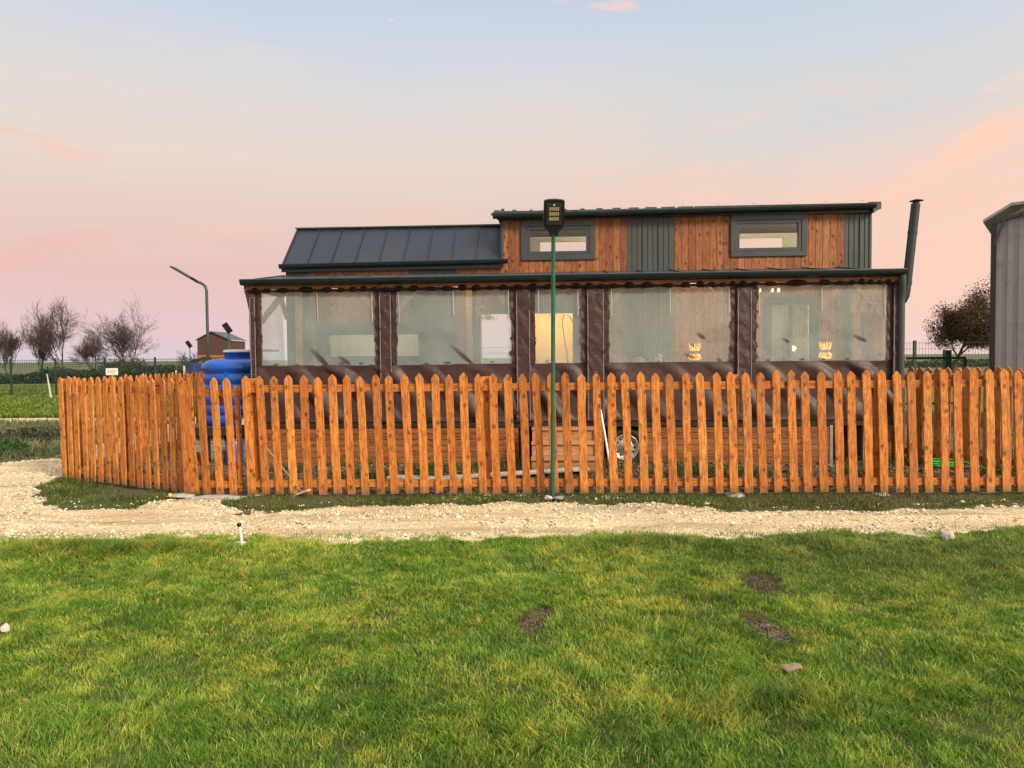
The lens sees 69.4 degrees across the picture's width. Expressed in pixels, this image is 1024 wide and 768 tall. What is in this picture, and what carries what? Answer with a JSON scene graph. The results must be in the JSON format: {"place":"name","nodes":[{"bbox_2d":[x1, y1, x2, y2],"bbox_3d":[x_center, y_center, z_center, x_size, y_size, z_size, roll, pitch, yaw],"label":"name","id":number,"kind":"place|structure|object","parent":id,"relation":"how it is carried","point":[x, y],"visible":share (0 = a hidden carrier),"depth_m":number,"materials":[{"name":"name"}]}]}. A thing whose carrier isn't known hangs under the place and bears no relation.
{"place":"outdoors","nodes":[
{"label":"outdoors","id":0,"kind":"place"},
{"bbox_2d":[0,383,195,417],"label":"grass","id":1,"kind":"structure","parent":0,"point":[30,408],"depth_m":28.08,"materials":[{"name":"green plant"}]},
{"bbox_2d":[0,522,1023,767],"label":"grass","id":2,"kind":"structure","parent":0,"point":[482,566],"depth_m":4.16,"materials":[{"name":"green plant"}]},
{"bbox_2d":[0,623,9,632],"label":"rock","id":3,"kind":"object","parent":2,"relation":"on","point":[5,627],"visible":0.98,"depth_m":4.44,"materials":[{"name":"white stone"}]},
{"bbox_2d":[0,354,1023,767],"bbox_3d":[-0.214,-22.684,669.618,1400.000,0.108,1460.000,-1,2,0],"label":"ground","id":4,"kind":"structure","parent":0,"point":[310,500],"depth_m":4.32,"materials":[{"name":"green plant"}]},
{"bbox_2d":[0,318,26,372],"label":"bare tree","id":5,"kind":"object","parent":4,"relation":"on","point":[9,343],"visible":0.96,"depth_m":65.75,"materials":[{"name":"brown plant"}]},
{"bbox_2d":[0,436,36,452],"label":"shrub","id":6,"kind":"object","parent":4,"relation":"on","point":[17,443],"visible":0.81,"depth_m":13.54,"materials":[{"name":"green plant"}]},
{"bbox_2d":[0,426,59,441],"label":"shrub","id":7,"kind":"object","parent":4,"relation":"on","point":[42,433],"visible":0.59,"depth_m":15.28,"materials":[{"name":"green plant"}]},
{"bbox_2d":[23,317,56,373],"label":"bare tree","id":8,"kind":"object","parent":4,"relation":"on","point":[42,355],"visible":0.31,"depth_m":65.56,"materials":[{"name":"brown plant"}]},
{"bbox_2d":[18,292,79,373],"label":"bare tree","id":9,"kind":"object","parent":4,"relation":"on","point":[40,340],"visible":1,"depth_m":63.12,"materials":[{"name":"brown plant"}]},
{"bbox_2d":[46,374,51,397],"bbox_3d":[-20.661,0.098,33.018,0.217,1.109,0.097,-1,2,0],"label":"leaning stone post","id":10,"kind":"object","parent":4,"relation":"on","point":[50,394],"visible":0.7,"depth_m":32.99,"materials":[{"name":"white stone"}]},
{"bbox_2d":[0,418,167,459],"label":"weeds","id":11,"kind":"object","parent":4,"relation":"on","point":[11,452],"visible":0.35,"depth_m":15.09,"materials":[{"name":"green plant"}]},
{"bbox_2d":[66,328,107,370],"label":"bare tree","id":12,"kind":"object","parent":4,"relation":"on","point":[86,352],"visible":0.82,"depth_m":69.09,"materials":[{"name":"brown plant"}]},
{"bbox_2d":[0,357,213,394],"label":"fence","id":13,"kind":"object","parent":4,"relation":"on","point":[155,361],"visible":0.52,"depth_m":34.94,"materials":[{"name":"metal"}]},
{"bbox_2d":[106,368,117,374],"bbox_3d":[-18.606,-0.573,34.392,0.560,0.320,0.026,-1,2,0],"label":"sign","id":14,"kind":"object","parent":13,"relation":"attached to","point":[110,371],"visible":0.98,"depth_m":34.38,"materials":[{"name":"white plastic"}]},
{"bbox_2d":[66,290,160,363],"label":"bare tree","id":15,"kind":"object","parent":4,"relation":"on","point":[120,343],"visible":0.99,"depth_m":65.95,"materials":[{"name":"brown plant"}]},
{"bbox_2d":[87,358,152,379],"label":"bush","id":16,"kind":"object","parent":4,"relation":"on","point":[123,365],"visible":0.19,"depth_m":57.76,"materials":[{"name":"green plant"}]},
{"bbox_2d":[57,376,183,492],"bbox_3d":[-5.100,0.658,9.681,2.543,1.518,0.182,1,2,28],"label":"picket fence","id":17,"kind":"object","parent":4,"relation":"on","point":[127,475],"visible":0.91,"depth_m":9.61,"materials":[{"name":"brown wood"}]},
{"bbox_2d":[62,372,203,476],"bbox_3d":[-6.188,0.550,13.173,0.175,1.520,5.724,-1,2,0],"label":"picket fence","id":18,"kind":"object","parent":4,"relation":"on","point":[157,378],"visible":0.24,"depth_m":12.27,"materials":[{"name":"brown wood"}]},
{"bbox_2d":[125,355,148,365],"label":"bush","id":19,"kind":"object","parent":4,"relation":"on","point":[141,362],"visible":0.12,"depth_m":59.93,"materials":[{"name":"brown plant"}]},
{"bbox_2d":[0,364,282,383],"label":"hedge","id":20,"kind":"object","parent":4,"relation":"on","point":[164,369],"visible":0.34,"depth_m":55.38,"materials":[{"name":"green plant"}]},
{"bbox_2d":[168,493,194,497],"bbox_3d":[-3.951,1.335,8.831,0.335,0.054,0.222,-1,2,0],"label":"rock","id":21,"kind":"object","parent":4,"relation":"on","point":[181,495],"visible":0.96,"depth_m":8.77,"materials":[{"name":"stone"}]},
{"bbox_2d":[176,351,197,364],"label":"bare tree","id":22,"kind":"object","parent":4,"relation":"on","point":[184,359],"visible":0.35,"depth_m":75.15,"materials":[{"name":"brown plant"}]},
{"bbox_2d":[185,340,191,360],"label":"street lamp","id":23,"kind":"object","parent":4,"relation":"on","point":[188,344],"visible":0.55,"depth_m":51.86,"materials":[{"name":"metal"}]},
{"bbox_2d":[170,266,209,360],"bbox_3d":[-5.965,-0.465,13.790,0.652,3.441,0.220,-1,2,0],"label":"street lamp","id":24,"kind":"object","parent":4,"relation":"on","point":[206,306],"visible":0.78,"depth_m":13.74,"materials":[{"name":"metal"}]},
{"bbox_2d":[175,358,204,373],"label":"blue canopy","id":25,"kind":"object","parent":4,"relation":"on","point":[197,369],"visible":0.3,"depth_m":50.31,"materials":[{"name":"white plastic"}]},
{"bbox_2d":[177,377,243,495],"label":"garden gate","id":26,"kind":"structure","parent":4,"relation":"on","point":[187,393],"depth_m":8.84,"materials":[{"name":"brown wood"}]},
{"bbox_2d":[191,494,245,499],"bbox_3d":[-3.425,1.347,8.782,0.861,0.067,0.201,-1,2,0],"label":"rock","id":27,"kind":"object","parent":4,"relation":"on","point":[222,497],"visible":0.67,"depth_m":8.71,"materials":[{"name":"stone"}]},
{"bbox_2d":[222,322,232,349],"bbox_3d":[-13.601,-1.237,35.425,0.519,3.458,0.139,-1,2,-16],"label":"street lamp","id":28,"kind":"object","parent":4,"relation":"on","point":[227,328],"visible":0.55,"depth_m":35.36,"materials":[{"name":"black metal"}]},
{"bbox_2d":[195,331,278,362],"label":"cabin","id":29,"kind":"object","parent":4,"relation":"on","point":[218,343],"visible":0.31,"depth_m":61.90,"materials":[{"name":"brown wood"}]},
{"bbox_2d":[237,522,243,545],"bbox_3d":[-2.336,1.342,6.368,0.061,0.302,0.040,-1,2,0],"label":"standpipe","id":30,"kind":"object","parent":4,"relation":"on","point":[239,524],"visible":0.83,"depth_m":6.36,"materials":[{"name":"white plastic"}]},
{"bbox_2d":[290,489,310,495],"bbox_3d":[-2.488,1.280,8.651,0.295,0.124,0.060,0,2,25],"label":"wood offcut","id":31,"kind":"object","parent":4,"relation":"on","point":[302,492],"visible":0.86,"depth_m":8.61,"materials":[{"name":"brown wood"}]},
{"bbox_2d":[32,475,1023,511],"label":"grass","id":32,"kind":"structure","parent":4,"relation":"on","point":[398,500],"depth_m":8.42,"materials":[{"name":"green plant"}]},
{"bbox_2d":[544,495,551,499],"bbox_3d":[0.415,1.288,8.382,0.097,0.062,0.071,1,2,28],"label":"rock","id":33,"kind":"object","parent":4,"relation":"on","point":[546,497],"visible":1,"depth_m":8.36,"materials":[{"name":"beige stone"}]},
{"bbox_2d":[543,198,564,499],"bbox_3d":[0.468,-0.350,8.329,0.236,3.426,0.219,0,2,0],"label":"street lamp","id":34,"kind":"object","parent":4,"relation":"on","point":[553,215],"visible":0.93,"depth_m":8.36,"materials":[{"name":"green metal"}]},
{"bbox_2d":[553,496,563,499],"bbox_3d":[0.526,1.292,8.392,0.131,0.046,0.113,-1,2,0],"label":"rock","id":35,"kind":"object","parent":4,"relation":"on","point":[559,497],"visible":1,"depth_m":8.36,"materials":[{"name":"grey stone"}]},
{"bbox_2d":[239,199,923,464],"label":"tiny house","id":36,"kind":"structure","parent":4,"relation":"on","point":[366,304],"depth_m":12.34,"materials":[{"name":"brown wood"}]},
{"bbox_2d":[317,324,428,364],"bbox_3d":[-2.395,-0.669,12.832,1.940,0.730,0.161,0,2,3],"label":"window frame","id":37,"kind":"structure","parent":36,"relation":"in","point":[355,343],"depth_m":12.79,"materials":[{"name":"plastic"}]},
{"bbox_2d":[475,305,496,320],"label":"dried flowers","id":38,"kind":"object","parent":36,"relation":"hanging from","point":[488,318],"visible":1,"depth_m":11.97,"materials":[{"name":"beige plant"}]},
{"bbox_2d":[474,307,578,363],"bbox_3d":[0.248,-0.373,12.672,1.780,1.860,0.085,0,2,3],"label":"window frame","id":39,"kind":"structure","parent":36,"relation":"in","point":[542,310],"depth_m":12.60,"materials":[{"name":"wood"}]},
{"bbox_2d":[521,220,594,260],"bbox_3d":[0.782,-2.438,12.569,1.250,0.665,0.085,0,2,3],"label":"window frame","id":40,"kind":"structure","parent":36,"relation":"in","point":[588,225],"depth_m":12.53,"materials":[{"name":"metal"}]},
{"bbox_2d":[730,214,807,256],"bbox_3d":[4.297,-2.484,12.390,1.260,0.695,0.085,0,2,3],"label":"window frame","id":41,"kind":"structure","parent":36,"relation":"in","point":[801,220],"depth_m":12.35,"materials":[{"name":"metal"}]},
{"bbox_2d":[758,287,780,291],"bbox_3d":[4.068,-1.596,11.695,0.360,0.295,0.042,-1,2,0],"label":"hanging lamp","id":42,"kind":"object","parent":36,"relation":"hanging from","point":[772,289],"visible":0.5,"depth_m":11.69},
{"bbox_2d":[763,297,818,360],"bbox_3d":[4.683,-0.467,12.482,0.900,1.980,0.161,0,2,3],"label":"window frame","id":43,"kind":"structure","parent":36,"relation":"in","point":[790,322],"depth_m":12.46,"materials":[{"name":"plastic"}]},
{"bbox_2d":[241,368,1023,497],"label":"picket fence","id":44,"kind":"object","parent":4,"relation":"on","point":[876,479],"visible":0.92,"depth_m":8.53,"materials":[{"name":"brown wood"}]},
{"bbox_2d":[512,575,797,648],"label":"soil crumbs","id":45,"kind":"object","parent":4,"relation":"on","point":[767,627],"visible":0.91,"depth_m":4.50,"materials":[{"name":"soil"}]},
{"bbox_2d":[482,340,984,400],"bbox_3d":[10.995,-0.401,25.006,26.080,2.080,0.090,0,2,4],"label":"fence","id":46,"kind":"object","parent":4,"relation":"on","point":[914,362],"visible":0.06,"depth_m":24.75,"materials":[{"name":"green paint"}]},
{"bbox_2d":[779,662,802,671],"bbox_3d":[1.454,1.476,3.857,0.123,0.038,0.068,-1,2,-12],"label":"rock","id":47,"kind":"object","parent":4,"relation":"on","point":[794,666],"visible":0.97,"depth_m":3.84,"materials":[{"name":"beige stone"}]},
{"bbox_2d":[905,350,966,404],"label":"field gate","id":48,"kind":"structure","parent":4,"relation":"on","point":[947,358],"depth_m":17.97,"materials":[{"name":"green metal"}]},
{"bbox_2d":[905,358,988,367],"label":"hedge","id":49,"kind":"object","parent":4,"relation":"on","point":[908,363],"visible":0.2,"depth_m":84.48,"materials":[{"name":"green plant"}]},
{"bbox_2d":[941,529,954,540],"bbox_3d":[3.779,1.316,6.410,0.098,0.112,0.073,-1,2,0],"label":"rock","id":50,"kind":"object","parent":4,"relation":"on","point":[947,534],"visible":0.86,"depth_m":6.39,"materials":[{"name":"beige stone"}]},
{"bbox_2d":[889,366,1023,470],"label":"picket fence","id":51,"kind":"object","parent":4,"relation":"on","point":[965,410],"visible":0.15,"depth_m":10.53,"materials":[{"name":"brown wood"}]},
{"bbox_2d":[923,276,989,372],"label":"leafy tree","id":52,"kind":"object","parent":4,"relation":"on","point":[969,324],"visible":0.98,"depth_m":60.47,"materials":[{"name":"brown plant"}]},
{"bbox_2d":[983,201,1023,428],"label":"metal shed","id":53,"kind":"structure","parent":4,"relation":"on","point":[1004,226],"depth_m":15.77,"materials":[{"name":"metal"}]},
{"bbox_2d":[0,417,1023,548],"bbox_3d":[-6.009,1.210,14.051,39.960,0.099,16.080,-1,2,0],"label":"gravel road","id":54,"kind":"structure","parent":0,"point":[149,517],"depth_m":7.45,"materials":[{"name":"beige gravel"}]},
{"bbox_2d":[0,0,1023,362],"label":"sky","id":55,"kind":"structure","parent":0,"point":[140,139],"materials":[{"name":"pink"}]},
{"bbox_2d":[50,425,1016,505],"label":"soil","id":56,"kind":"structure","parent":0,"point":[417,491],"depth_m":9.88,"materials":[{"name":"brown soil"}]},
{"bbox_2d":[195,423,270,461],"bbox_3d":[-4.591,0.988,12.292,1.300,0.679,1.300,-1,2,0],"label":"tank stand","id":57,"kind":"object","parent":56,"relation":"on","point":[210,439],"visible":0.22,"depth_m":11.74,"materials":[{"name":"metal"}]},
{"bbox_2d":[201,349,273,425],"bbox_3d":[-4.530,0.039,12.218,1.140,1.220,1.220,-1,2,0],"label":"water tank","id":58,"kind":"object","parent":57,"relation":"on","point":[232,367],"visible":0.4,"depth_m":11.77,"materials":[{"name":"blue plastic"}]},
{"bbox_2d":[226,439,243,465],"bbox_3d":[-4.290,1.061,11.445,0.260,0.430,0.260,-1,2,0],"label":"blue drum","id":59,"kind":"object","parent":56,"relation":"on","point":[235,451],"visible":0.2,"depth_m":11.35,"materials":[{"name":"plastic"}]},
{"bbox_2d":[268,449,300,491],"bbox_3d":[-2.891,0.920,9.039,0.721,0.871,0.019,0,2,8],"label":"rod","id":60,"kind":"object","parent":56,"relation":"on","point":[282,468],"depth_m":9.02,"materials":[{"name":"metal"}]},
{"bbox_2d":[386,474,461,478],"bbox_3d":[-1.138,1.243,9.751,1.000,0.031,0.240,2,2,6],"label":"plank","id":61,"kind":"object","parent":56,"relation":"on","point":[414,477],"visible":0.24,"depth_m":9.71,"materials":[{"name":"wood"}]},
{"bbox_2d":[445,467,589,478],"bbox_3d":[0.011,1.210,10.001,2.100,0.037,0.200,-2,2,-10],"label":"plank","id":62,"kind":"object","parent":56,"relation":"on","point":[519,473],"visible":0.24,"depth_m":9.96,"materials":[{"name":"wood"}]},
{"bbox_2d":[531,426,594,470],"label":"wooden steps","id":63,"kind":"structure","parent":56,"relation":"on","point":[575,446],"depth_m":10.58,"materials":[{"name":"brown wood"}]},
{"bbox_2d":[135,448,1015,481],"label":"weeds","id":64,"kind":"object","parent":56,"relation":"on","point":[695,469],"visible":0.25,"depth_m":10.43,"materials":[{"name":"green plant"}]},
{"bbox_2d":[601,410,608,462],"bbox_3d":[1.380,0.812,10.903,0.035,0.873,0.412,-1,2,-15],"label":"stick","id":65,"kind":"object","parent":56,"relation":"on","point":[605,437],"visible":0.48,"depth_m":10.91,"materials":[{"name":"white plastic"}]},
{"bbox_2d":[828,425,863,466],"bbox_3d":[4.935,0.904,10.742,0.850,0.620,0.500,0,2,3],"label":"metal stand","id":66,"kind":"object","parent":56,"relation":"on","point":[830,445],"visible":0.22,"depth_m":10.74,"materials":[{"name":"grey metal"}]},
{"bbox_2d":[933,432,1023,470],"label":"garden hose","id":67,"kind":"object","parent":56,"relation":"on","point":[937,463],"visible":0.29,"depth_m":10.19,"materials":[{"name":"green rubber"}]},
{"bbox_2d":[562,314,581,362],"bbox_3d":[0.936,-0.262,11.451,0.323,1.635,0.016,0,2,3],"label":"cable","id":68,"kind":"object","parent":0,"point":[564,336],"visible":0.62,"depth_m":11.43,"materials":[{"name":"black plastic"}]},
{"bbox_2d":[633,357,644,361],"bbox_3d":[2.005,-0.330,11.695,0.210,0.200,0.210,-1,2,0],"label":"cushion","id":69,"kind":"object","parent":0,"point":[638,359],"visible":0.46,"depth_m":11.62,"materials":[{"name":"white fabric"}]},
{"bbox_2d":[654,351,661,361],"bbox_3d":[2.304,-0.379,11.679,0.124,0.294,0.124,-1,2,0],"label":"storm lantern","id":70,"kind":"object","parent":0,"point":[657,356],"visible":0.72,"depth_m":11.64,"materials":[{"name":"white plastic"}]},
{"bbox_2d":[688,343,700,361],"bbox_3d":[2.884,-0.447,11.667,0.216,0.420,0.211,-1,2,0],"label":"amber lantern","id":71,"kind":"object","parent":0,"point":[694,351],"visible":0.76,"depth_m":11.60,"materials":[{"name":"glass"}]},
{"bbox_2d":[819,341,831,360],"bbox_3d":[4.901,-0.462,11.565,0.216,0.420,0.211,-1,2,0],"label":"amber lantern","id":72,"kind":"object","parent":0,"point":[825,353],"visible":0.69,"depth_m":11.50,"materials":[{"name":"glass"}]}
]}

